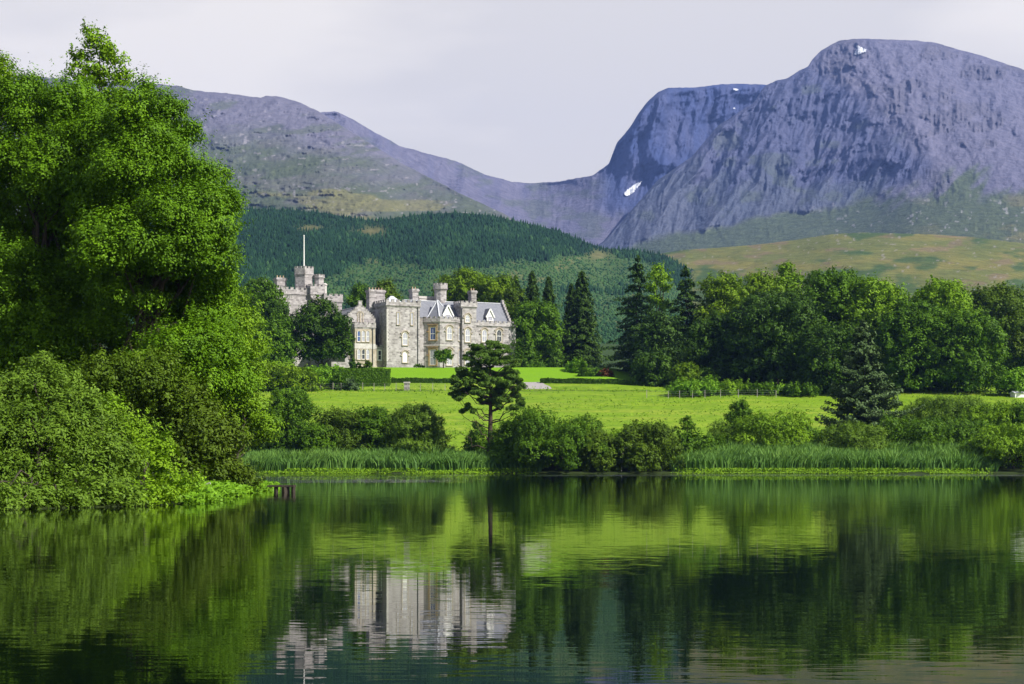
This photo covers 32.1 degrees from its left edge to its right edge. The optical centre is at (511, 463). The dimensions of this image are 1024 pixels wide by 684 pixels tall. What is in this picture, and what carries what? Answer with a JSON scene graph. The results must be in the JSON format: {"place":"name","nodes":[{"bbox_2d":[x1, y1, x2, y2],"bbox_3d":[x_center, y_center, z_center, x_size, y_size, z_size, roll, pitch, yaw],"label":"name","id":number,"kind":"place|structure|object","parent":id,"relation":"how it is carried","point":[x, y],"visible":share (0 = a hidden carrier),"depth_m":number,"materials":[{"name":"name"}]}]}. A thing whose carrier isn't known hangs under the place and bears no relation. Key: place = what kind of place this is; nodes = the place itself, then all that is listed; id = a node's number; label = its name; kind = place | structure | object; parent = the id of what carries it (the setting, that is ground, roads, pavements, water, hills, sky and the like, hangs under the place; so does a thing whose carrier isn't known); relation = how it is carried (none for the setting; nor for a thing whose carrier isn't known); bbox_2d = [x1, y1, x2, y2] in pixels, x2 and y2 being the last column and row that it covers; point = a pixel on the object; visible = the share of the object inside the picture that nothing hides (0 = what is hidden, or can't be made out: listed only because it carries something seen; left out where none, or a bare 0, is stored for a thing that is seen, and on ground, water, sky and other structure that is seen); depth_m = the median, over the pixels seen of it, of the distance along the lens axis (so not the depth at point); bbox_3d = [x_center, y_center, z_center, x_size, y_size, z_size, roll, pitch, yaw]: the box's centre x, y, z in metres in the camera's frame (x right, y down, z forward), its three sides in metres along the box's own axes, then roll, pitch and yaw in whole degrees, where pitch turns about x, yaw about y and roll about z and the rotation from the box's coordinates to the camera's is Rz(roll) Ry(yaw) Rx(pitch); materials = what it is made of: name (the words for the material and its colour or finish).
{"place":"outdoors","nodes":[
{"label":"outdoors","id":0,"kind":"place"},
{"bbox_2d":[0,75,515,220],"bbox_3d":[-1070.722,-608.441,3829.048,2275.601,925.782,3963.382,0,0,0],"label":"rounded mountain","id":1,"kind":"structure","parent":0,"point":[283,152],"depth_m":3815.27,"materials":[{"name":"grey stone"}]},
{"bbox_2d":[83,209,680,348],"bbox_3d":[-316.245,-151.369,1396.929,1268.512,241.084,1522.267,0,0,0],"label":"wooded hill","id":2,"kind":"structure","parent":0,"point":[597,254],"depth_m":1529.27,"materials":[{"name":"green plant"}]},
{"bbox_2d":[41,206,694,343],"bbox_3d":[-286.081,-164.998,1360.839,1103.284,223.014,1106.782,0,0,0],"label":"plantation","id":3,"kind":"object","parent":2,"relation":"on","point":[319,250],"visible":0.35,"depth_m":1572.43,"materials":[{"name":"green plant"}]},
{"bbox_2d":[0,474,1023,683],"bbox_3d":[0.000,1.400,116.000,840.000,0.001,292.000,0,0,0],"label":"water","id":4,"kind":"structure","parent":0,"point":[615,579],"depth_m":20.71,"materials":[{"name":"green liquid"}]},
{"bbox_2d":[160,477,279,503],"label":"water plants","id":5,"kind":"object","parent":4,"relation":"in","point":[216,491],"visible":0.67,"depth_m":70.41,"materials":[{"name":"green plant"}]},
{"bbox_2d":[0,0,1023,182],"label":"sky","id":6,"kind":"structure","parent":0,"point":[524,91],"materials":[{"name":"white"}]},
{"bbox_2d":[3,344,1023,509],"bbox_3d":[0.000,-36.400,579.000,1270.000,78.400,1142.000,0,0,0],"label":"ground","id":7,"kind":"structure","parent":0,"point":[532,374],"depth_m":338.02,"materials":[{"name":"green plant"}]},
{"bbox_2d":[0,48,23,137],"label":"broadleaf tree","id":8,"kind":"object","parent":7,"relation":"on","point":[5,69],"visible":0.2,"depth_m":97.91,"materials":[{"name":"green plant"}]},
{"bbox_2d":[0,52,140,429],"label":"broadleaf tree","id":9,"kind":"object","parent":7,"relation":"on","point":[41,301],"visible":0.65,"depth_m":90.03,"materials":[{"name":"green plant"}]},
{"bbox_2d":[0,340,153,509],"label":"willow bush","id":10,"kind":"object","parent":7,"relation":"on","point":[32,480],"visible":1,"depth_m":58.32,"materials":[{"name":"green plant"}]},
{"bbox_2d":[59,17,135,463],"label":"birch tree","id":11,"kind":"object","parent":7,"relation":"on","point":[107,54],"visible":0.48,"depth_m":103.86,"materials":[{"name":"green plant"}]},
{"bbox_2d":[66,335,217,478],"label":"broadleaf tree","id":12,"kind":"object","parent":7,"relation":"on","point":[101,375],"visible":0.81,"depth_m":82.91,"materials":[{"name":"green plant"}]},
{"bbox_2d":[87,385,208,505],"bbox_3d":[-13.310,-0.670,62.330,4.724,4.444,9.654,0,0,-5],"label":"willow bush","id":13,"kind":"object","parent":7,"relation":"on","point":[161,493],"visible":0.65,"depth_m":63.29,"materials":[{"name":"green plant"}]},
{"bbox_2d":[57,61,264,429],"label":"broadleaf tree","id":14,"kind":"object","parent":7,"relation":"on","point":[177,284],"visible":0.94,"depth_m":86.34,"materials":[{"name":"green plant"}]},
{"bbox_2d":[144,375,267,492],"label":"alder bush","id":15,"kind":"object","parent":7,"relation":"on","point":[206,447],"visible":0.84,"depth_m":83.27,"materials":[{"name":"green plant"}]},
{"bbox_2d":[197,285,287,460],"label":"broadleaf tree","id":16,"kind":"object","parent":7,"relation":"on","point":[248,408],"visible":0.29,"depth_m":115.84,"materials":[{"name":"green plant"}]},
{"bbox_2d":[245,314,277,363],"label":"broadleaf tree","id":17,"kind":"object","parent":7,"relation":"on","point":[261,327],"visible":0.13,"depth_m":379.10,"materials":[{"name":"green plant"}]},
{"bbox_2d":[234,274,291,319],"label":"broadleaf tree","id":18,"kind":"object","parent":7,"relation":"on","point":[267,289],"visible":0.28,"depth_m":400.03,"materials":[{"name":"green plant"}]},
{"bbox_2d":[252,358,286,390],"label":"garden shrub","id":19,"kind":"object","parent":7,"relation":"on","point":[270,370],"visible":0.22,"depth_m":361.49,"materials":[{"name":"green plant"}]},
{"bbox_2d":[253,298,294,364],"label":"broadleaf tree","id":20,"kind":"object","parent":7,"relation":"on","point":[271,307],"visible":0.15,"depth_m":394.35,"materials":[{"name":"green plant"}]},
{"bbox_2d":[265,311,299,364],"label":"broadleaf tree","id":21,"kind":"object","parent":7,"relation":"on","point":[283,341],"visible":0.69,"depth_m":384.32,"materials":[{"name":"green plant"}]},
{"bbox_2d":[252,383,323,452],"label":"shore shrub","id":22,"kind":"object","parent":7,"relation":"on","point":[285,410],"visible":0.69,"depth_m":253.42,"materials":[{"name":"green plant"}]},
{"bbox_2d":[264,364,324,391],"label":"garden shrub","id":23,"kind":"object","parent":7,"relation":"on","point":[291,376],"visible":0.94,"depth_m":359.44,"materials":[{"name":"green plant"}]},
{"bbox_2d":[290,422,338,453],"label":"shore shrub","id":24,"kind":"object","parent":7,"relation":"on","point":[313,439],"visible":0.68,"depth_m":250.50,"materials":[{"name":"green plant"}]},
{"bbox_2d":[284,292,355,366],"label":"broadleaf tree","id":25,"kind":"object","parent":7,"relation":"on","point":[316,330],"visible":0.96,"depth_m":389.94,"materials":[{"name":"green plant"}]},
{"bbox_2d":[304,360,343,385],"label":"garden shrub","id":26,"kind":"object","parent":7,"relation":"on","point":[325,373],"visible":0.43,"depth_m":367.56,"materials":[{"name":"green plant"}]},
{"bbox_2d":[327,367,351,390],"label":"garden shrub","id":27,"kind":"object","parent":7,"relation":"on","point":[337,377],"visible":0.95,"depth_m":362.22,"materials":[{"name":"green plant"}]},
{"bbox_2d":[311,405,371,451],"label":"shore shrub","id":28,"kind":"object","parent":7,"relation":"on","point":[338,419],"visible":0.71,"depth_m":253.93,"materials":[{"name":"green plant"}]},
{"bbox_2d":[343,376,359,390],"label":"garden shrub","id":29,"kind":"object","parent":7,"relation":"on","point":[350,385],"visible":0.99,"depth_m":360.31,"materials":[{"name":"green plant"}]},
{"bbox_2d":[343,281,371,312],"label":"broadleaf tree","id":30,"kind":"object","parent":7,"relation":"on","point":[353,298],"visible":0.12,"depth_m":468.39,"materials":[{"name":"green plant"}]},
{"bbox_2d":[339,367,390,386],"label":"clipped hedge","id":31,"kind":"object","parent":7,"relation":"on","point":[374,377],"visible":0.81,"depth_m":367.10,"materials":[{"name":"green plant"}]},
{"bbox_2d":[341,405,406,450],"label":"shore shrub","id":32,"kind":"object","parent":7,"relation":"on","point":[372,422],"visible":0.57,"depth_m":254.44,"materials":[{"name":"green plant"}]},
{"bbox_2d":[242,235,516,367],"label":"castle","id":33,"kind":"structure","parent":7,"relation":"on","point":[393,331],"depth_m":415.95,"materials":[{"name":"stone"}]},
{"bbox_2d":[426,346,438,365],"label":"window","id":34,"kind":"structure","parent":33,"relation":"in","point":[431,361],"depth_m":416.22,"materials":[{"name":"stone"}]},
{"bbox_2d":[427,324,438,340],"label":"window","id":35,"kind":"structure","parent":33,"relation":"in","point":[432,331],"depth_m":416.17,"materials":[{"name":"stone"}]},
{"bbox_2d":[374,275,403,298],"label":"broadleaf tree","id":36,"kind":"object","parent":7,"relation":"on","point":[386,285],"visible":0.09,"depth_m":472.33,"materials":[{"name":"green plant"}]},
{"bbox_2d":[237,442,543,471],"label":"reed bed","id":37,"kind":"object","parent":7,"relation":"on","point":[280,460],"visible":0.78,"depth_m":243.08,"materials":[{"name":"green plant"}]},
{"bbox_2d":[253,467,539,473],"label":"shore plants","id":38,"kind":"object","parent":7,"relation":"on","point":[426,471],"visible":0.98,"depth_m":241.21,"materials":[{"name":"green plant"}]},
{"bbox_2d":[375,398,456,452],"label":"shore shrub","id":39,"kind":"object","parent":7,"relation":"on","point":[420,427],"visible":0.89,"depth_m":253.31,"materials":[{"name":"green plant"}]},
{"bbox_2d":[391,377,450,382],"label":"clipped hedge","id":40,"kind":"object","parent":7,"relation":"on","point":[419,380],"visible":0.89,"depth_m":374.69,"materials":[{"name":"green plant"}]},
{"bbox_2d":[433,347,454,367],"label":"standard bush","id":41,"kind":"object","parent":7,"relation":"on","point":[443,355],"visible":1,"depth_m":401.22,"materials":[{"name":"green plant"}]},
{"bbox_2d":[431,265,493,301],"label":"broadleaf tree","id":42,"kind":"object","parent":7,"relation":"on","point":[456,283],"visible":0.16,"depth_m":463.92,"materials":[{"name":"green plant"}]},
{"bbox_2d":[458,420,487,452],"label":"shore shrub","id":43,"kind":"object","parent":7,"relation":"on","point":[474,437],"visible":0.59,"depth_m":257.82,"materials":[{"name":"green plant"}]},
{"bbox_2d":[448,339,527,450],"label":"pine tree","id":44,"kind":"object","parent":7,"relation":"on","point":[478,356],"visible":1,"depth_m":251.37,"materials":[{"name":"green plant"}]},
{"bbox_2d":[470,271,526,302],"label":"broadleaf tree","id":45,"kind":"object","parent":7,"relation":"on","point":[495,286],"visible":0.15,"depth_m":459.26,"materials":[{"name":"green plant"}]},
{"bbox_2d":[483,418,543,462],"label":"shore shrub","id":46,"kind":"object","parent":7,"relation":"on","point":[506,444],"visible":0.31,"depth_m":246.06,"materials":[{"name":"green plant"}]},
{"bbox_2d":[498,284,529,315],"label":"broadleaf tree","id":47,"kind":"object","parent":7,"relation":"on","point":[511,295],"visible":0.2,"depth_m":446.14,"materials":[{"name":"green plant"}]},
{"bbox_2d":[523,271,539,325],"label":"sequoia tree","id":48,"kind":"object","parent":7,"relation":"on","point":[532,289],"visible":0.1,"depth_m":445.26,"materials":[{"name":"green plant"}]},
{"bbox_2d":[508,295,569,366],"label":"broadleaf tree","id":49,"kind":"object","parent":7,"relation":"on","point":[530,337],"visible":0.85,"depth_m":428.35,"materials":[{"name":"green plant"}]},
{"bbox_2d":[482,404,615,470],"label":"shore shrub","id":50,"kind":"object","parent":7,"relation":"on","point":[544,438],"visible":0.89,"depth_m":241.78,"materials":[{"name":"green plant"}]},
{"bbox_2d":[537,276,567,366],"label":"sequoia tree","id":51,"kind":"object","parent":7,"relation":"on","point":[548,295],"visible":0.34,"depth_m":435.10,"materials":[{"name":"green plant"}]},
{"bbox_2d":[559,283,575,359],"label":"sequoia tree","id":52,"kind":"object","parent":7,"relation":"on","point":[569,296],"visible":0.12,"depth_m":451.38,"materials":[{"name":"green plant"}]},
{"bbox_2d":[564,357,587,372],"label":"garden shrub","id":53,"kind":"object","parent":7,"relation":"on","point":[574,365],"visible":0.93,"depth_m":396.88,"materials":[{"name":"green plant"}]},
{"bbox_2d":[562,270,607,366],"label":"sequoia tree","id":54,"kind":"object","parent":7,"relation":"on","point":[583,346],"visible":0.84,"depth_m":438.24,"materials":[{"name":"green plant"}]},
{"bbox_2d":[576,367,603,376],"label":"garden shrub","id":55,"kind":"object","parent":7,"relation":"on","point":[586,372],"visible":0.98,"depth_m":390.81,"materials":[{"name":"green plant"}]},
{"bbox_2d":[558,428,625,471],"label":"shore shrub","id":56,"kind":"object","parent":7,"relation":"on","point":[594,464],"visible":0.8,"depth_m":242.11,"materials":[{"name":"green plant"}]},
{"bbox_2d":[540,377,645,385],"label":"clipped hedge","id":57,"kind":"object","parent":7,"relation":"on","point":[571,380],"visible":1,"depth_m":373.14,"materials":[{"name":"green plant"}]},
{"bbox_2d":[593,255,662,371],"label":"fir tree","id":58,"kind":"object","parent":7,"relation":"on","point":[634,302],"visible":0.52,"depth_m":400.94,"materials":[{"name":"green plant"}]},
{"bbox_2d":[609,417,685,471],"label":"shore shrub","id":59,"kind":"object","parent":7,"relation":"on","point":[650,449],"visible":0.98,"depth_m":242.35,"materials":[{"name":"green plant"}]},
{"bbox_2d":[627,346,676,386],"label":"garden shrub","id":60,"kind":"object","parent":7,"relation":"on","point":[646,365],"visible":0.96,"depth_m":369.97,"materials":[{"name":"green plant"}]},
{"bbox_2d":[623,310,690,379],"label":"broadleaf tree","id":61,"kind":"object","parent":7,"relation":"on","point":[662,332],"visible":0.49,"depth_m":385.30,"materials":[{"name":"green plant"}]},
{"bbox_2d":[643,260,675,312],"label":"bare stemmed tree","id":62,"kind":"object","parent":7,"relation":"on","point":[657,301],"visible":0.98,"depth_m":395.35,"materials":[{"name":"green plant"}]},
{"bbox_2d":[667,264,701,364],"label":"fir tree","id":63,"kind":"object","parent":7,"relation":"on","point":[690,296],"visible":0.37,"depth_m":391.43,"materials":[{"name":"green plant"}]},
{"bbox_2d":[666,360,706,386],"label":"garden shrub","id":64,"kind":"object","parent":7,"relation":"on","point":[687,372],"visible":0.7,"depth_m":364.76,"materials":[{"name":"green plant"}]},
{"bbox_2d":[668,415,711,454],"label":"young tree","id":65,"kind":"object","parent":7,"relation":"on","point":[688,423],"visible":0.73,"depth_m":251.55,"materials":[{"name":"green plant"}]},
{"bbox_2d":[665,374,726,395],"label":"garden shrub","id":66,"kind":"object","parent":7,"relation":"on","point":[703,387],"visible":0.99,"depth_m":349.08,"materials":[{"name":"green plant"}]},
{"bbox_2d":[680,431,727,451],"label":"shore shrub","id":67,"kind":"object","parent":7,"relation":"on","point":[712,441],"visible":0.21,"depth_m":254.73,"materials":[{"name":"green plant"}]},
{"bbox_2d":[694,365,721,382],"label":"garden shrub","id":68,"kind":"object","parent":7,"relation":"on","point":[704,373],"visible":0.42,"depth_m":364.55,"materials":[{"name":"green plant"}]},
{"bbox_2d":[671,308,749,383],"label":"broadleaf tree","id":69,"kind":"object","parent":7,"relation":"on","point":[708,347],"visible":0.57,"depth_m":370.40,"materials":[{"name":"green plant"}]},
{"bbox_2d":[706,416,736,444],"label":"shore shrub","id":70,"kind":"object","parent":7,"relation":"on","point":[712,429],"visible":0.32,"depth_m":261.14,"materials":[{"name":"green plant"}]},
{"bbox_2d":[689,270,756,383],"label":"broadleaf tree","id":71,"kind":"object","parent":7,"relation":"on","point":[726,291],"visible":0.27,"depth_m":388.93,"materials":[{"name":"green plant"}]},
{"bbox_2d":[715,377,749,394],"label":"garden shrub","id":72,"kind":"object","parent":7,"relation":"on","point":[730,386],"visible":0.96,"depth_m":351.14,"materials":[{"name":"green plant"}]},
{"bbox_2d":[721,396,754,437],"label":"shore shrub","id":73,"kind":"object","parent":7,"relation":"on","point":[739,407],"visible":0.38,"depth_m":265.16,"materials":[{"name":"green plant"}]},
{"bbox_2d":[739,267,785,379],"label":"broadleaf tree","id":74,"kind":"object","parent":7,"relation":"on","point":[758,282],"visible":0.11,"depth_m":395.36,"materials":[{"name":"green plant"}]},
{"bbox_2d":[744,379,787,394],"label":"garden shrub","id":75,"kind":"object","parent":7,"relation":"on","point":[770,388],"visible":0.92,"depth_m":350.13,"materials":[{"name":"green plant"}]},
{"bbox_2d":[714,408,820,449],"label":"shore shrub","id":76,"kind":"object","parent":7,"relation":"on","point":[763,425],"visible":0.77,"depth_m":257.72,"materials":[{"name":"green plant"}]},
{"bbox_2d":[716,282,823,386],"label":"broadleaf tree","id":77,"kind":"object","parent":7,"relation":"on","point":[764,339],"visible":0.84,"depth_m":362.90,"materials":[{"name":"green plant"}]},
{"bbox_2d":[772,260,805,370],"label":"broadleaf tree","id":78,"kind":"object","parent":7,"relation":"on","point":[790,276],"visible":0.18,"depth_m":402.85,"materials":[{"name":"green plant"}]},
{"bbox_2d":[779,381,821,395],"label":"garden shrub","id":79,"kind":"object","parent":7,"relation":"on","point":[790,389],"visible":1,"depth_m":347.88,"materials":[{"name":"green plant"}]},
{"bbox_2d":[791,265,869,385],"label":"broadleaf tree","id":80,"kind":"object","parent":7,"relation":"on","point":[824,286],"visible":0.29,"depth_m":373.16,"materials":[{"name":"green plant"}]},
{"bbox_2d":[668,467,993,473],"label":"shore plants","id":81,"kind":"object","parent":7,"relation":"on","point":[935,470],"visible":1,"depth_m":241.39,"materials":[{"name":"green plant"}]},
{"bbox_2d":[788,319,878,393],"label":"broadleaf tree","id":82,"kind":"object","parent":7,"relation":"on","point":[821,347],"visible":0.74,"depth_m":352.02,"materials":[{"name":"green plant"}]},
{"bbox_2d":[669,439,1004,471],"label":"reed bed","id":83,"kind":"object","parent":7,"relation":"on","point":[795,456],"visible":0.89,"depth_m":243.84,"materials":[{"name":"green plant"}]},
{"bbox_2d":[812,418,893,450],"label":"shore shrub","id":84,"kind":"object","parent":7,"relation":"on","point":[863,435],"visible":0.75,"depth_m":255.24,"materials":[{"name":"green plant"}]},
{"bbox_2d":[814,319,924,441],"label":"spruce tree","id":85,"kind":"object","parent":7,"relation":"on","point":[864,396],"visible":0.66,"depth_m":266.25,"materials":[{"name":"green plant"}]},
{"bbox_2d":[832,271,914,379],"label":"broadleaf tree","id":86,"kind":"object","parent":7,"relation":"on","point":[885,295],"visible":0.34,"depth_m":368.88,"materials":[{"name":"green plant"}]},
{"bbox_2d":[875,410,961,450],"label":"shore shrub","id":87,"kind":"object","parent":7,"relation":"on","point":[910,431],"visible":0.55,"depth_m":256.80,"materials":[{"name":"green plant"}]},
{"bbox_2d":[870,294,972,391],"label":"broadleaf tree","id":88,"kind":"object","parent":7,"relation":"on","point":[904,317],"visible":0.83,"depth_m":356.40,"materials":[{"name":"green plant"}]},
{"bbox_2d":[897,391,988,421],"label":"shore shrub","id":89,"kind":"object","parent":7,"relation":"on","point":[942,406],"visible":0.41,"depth_m":280.74,"materials":[{"name":"green plant"}]},
{"bbox_2d":[908,275,981,375],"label":"broadleaf tree","id":90,"kind":"object","parent":7,"relation":"on","point":[948,296],"visible":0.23,"depth_m":368.88,"materials":[{"name":"green plant"}]},
{"bbox_2d":[912,415,991,445],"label":"shore shrub","id":91,"kind":"object","parent":7,"relation":"on","point":[965,430],"visible":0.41,"depth_m":257.67,"materials":[{"name":"green plant"}]},
{"bbox_2d":[922,303,1012,392],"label":"broadleaf tree","id":92,"kind":"object","parent":7,"relation":"on","point":[977,359],"visible":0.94,"depth_m":353.89,"materials":[{"name":"green plant"}]},
{"bbox_2d":[954,399,1023,440],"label":"shore shrub","id":93,"kind":"object","parent":7,"relation":"on","point":[984,412],"visible":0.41,"depth_m":272.27,"materials":[{"name":"green plant"}]},
{"bbox_2d":[961,419,1023,468],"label":"shore shrub","id":94,"kind":"object","parent":7,"relation":"on","point":[994,438],"visible":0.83,"depth_m":244.48,"materials":[{"name":"green plant"}]},
{"bbox_2d":[964,280,1023,373],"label":"broadleaf tree","id":95,"kind":"object","parent":7,"relation":"on","point":[1000,301],"visible":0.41,"depth_m":395.14,"materials":[{"name":"green plant"}]},
{"bbox_2d":[991,366,1023,394],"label":"garden shrub","id":96,"kind":"object","parent":7,"relation":"on","point":[1008,382],"visible":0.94,"depth_m":350.37,"materials":[{"name":"green plant"}]},
{"bbox_2d":[995,398,1023,435],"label":"shore shrub","id":97,"kind":"object","parent":7,"relation":"on","point":[1019,407],"visible":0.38,"depth_m":269.90,"materials":[{"name":"green plant"}]},
{"bbox_2d":[1003,329,1023,372],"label":"broadleaf tree","id":98,"kind":"object","parent":7,"relation":"on","point":[1017,342],"visible":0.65,"depth_m":390.43,"materials":[{"name":"green plant"}]},
{"bbox_2d":[320,84,765,244],"bbox_3d":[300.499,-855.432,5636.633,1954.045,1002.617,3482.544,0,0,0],"label":"mountain cliffs","id":99,"kind":"structure","parent":0,"point":[669,130],"depth_m":5808.85,"materials":[{"name":"grey stone"}]},
{"bbox_2d":[598,39,1023,253],"bbox_3d":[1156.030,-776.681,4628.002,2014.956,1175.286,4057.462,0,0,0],"label":"mountain","id":100,"kind":"structure","parent":0,"point":[895,136],"depth_m":4936.88,"materials":[{"name":"grey stone"}]},
{"bbox_2d":[661,233,1023,338],"bbox_3d":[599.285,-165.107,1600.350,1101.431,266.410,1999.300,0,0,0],"label":"moor hill","id":101,"kind":"structure","parent":0,"point":[913,262],"depth_m":1912.32,"materials":[{"name":"green plant"}]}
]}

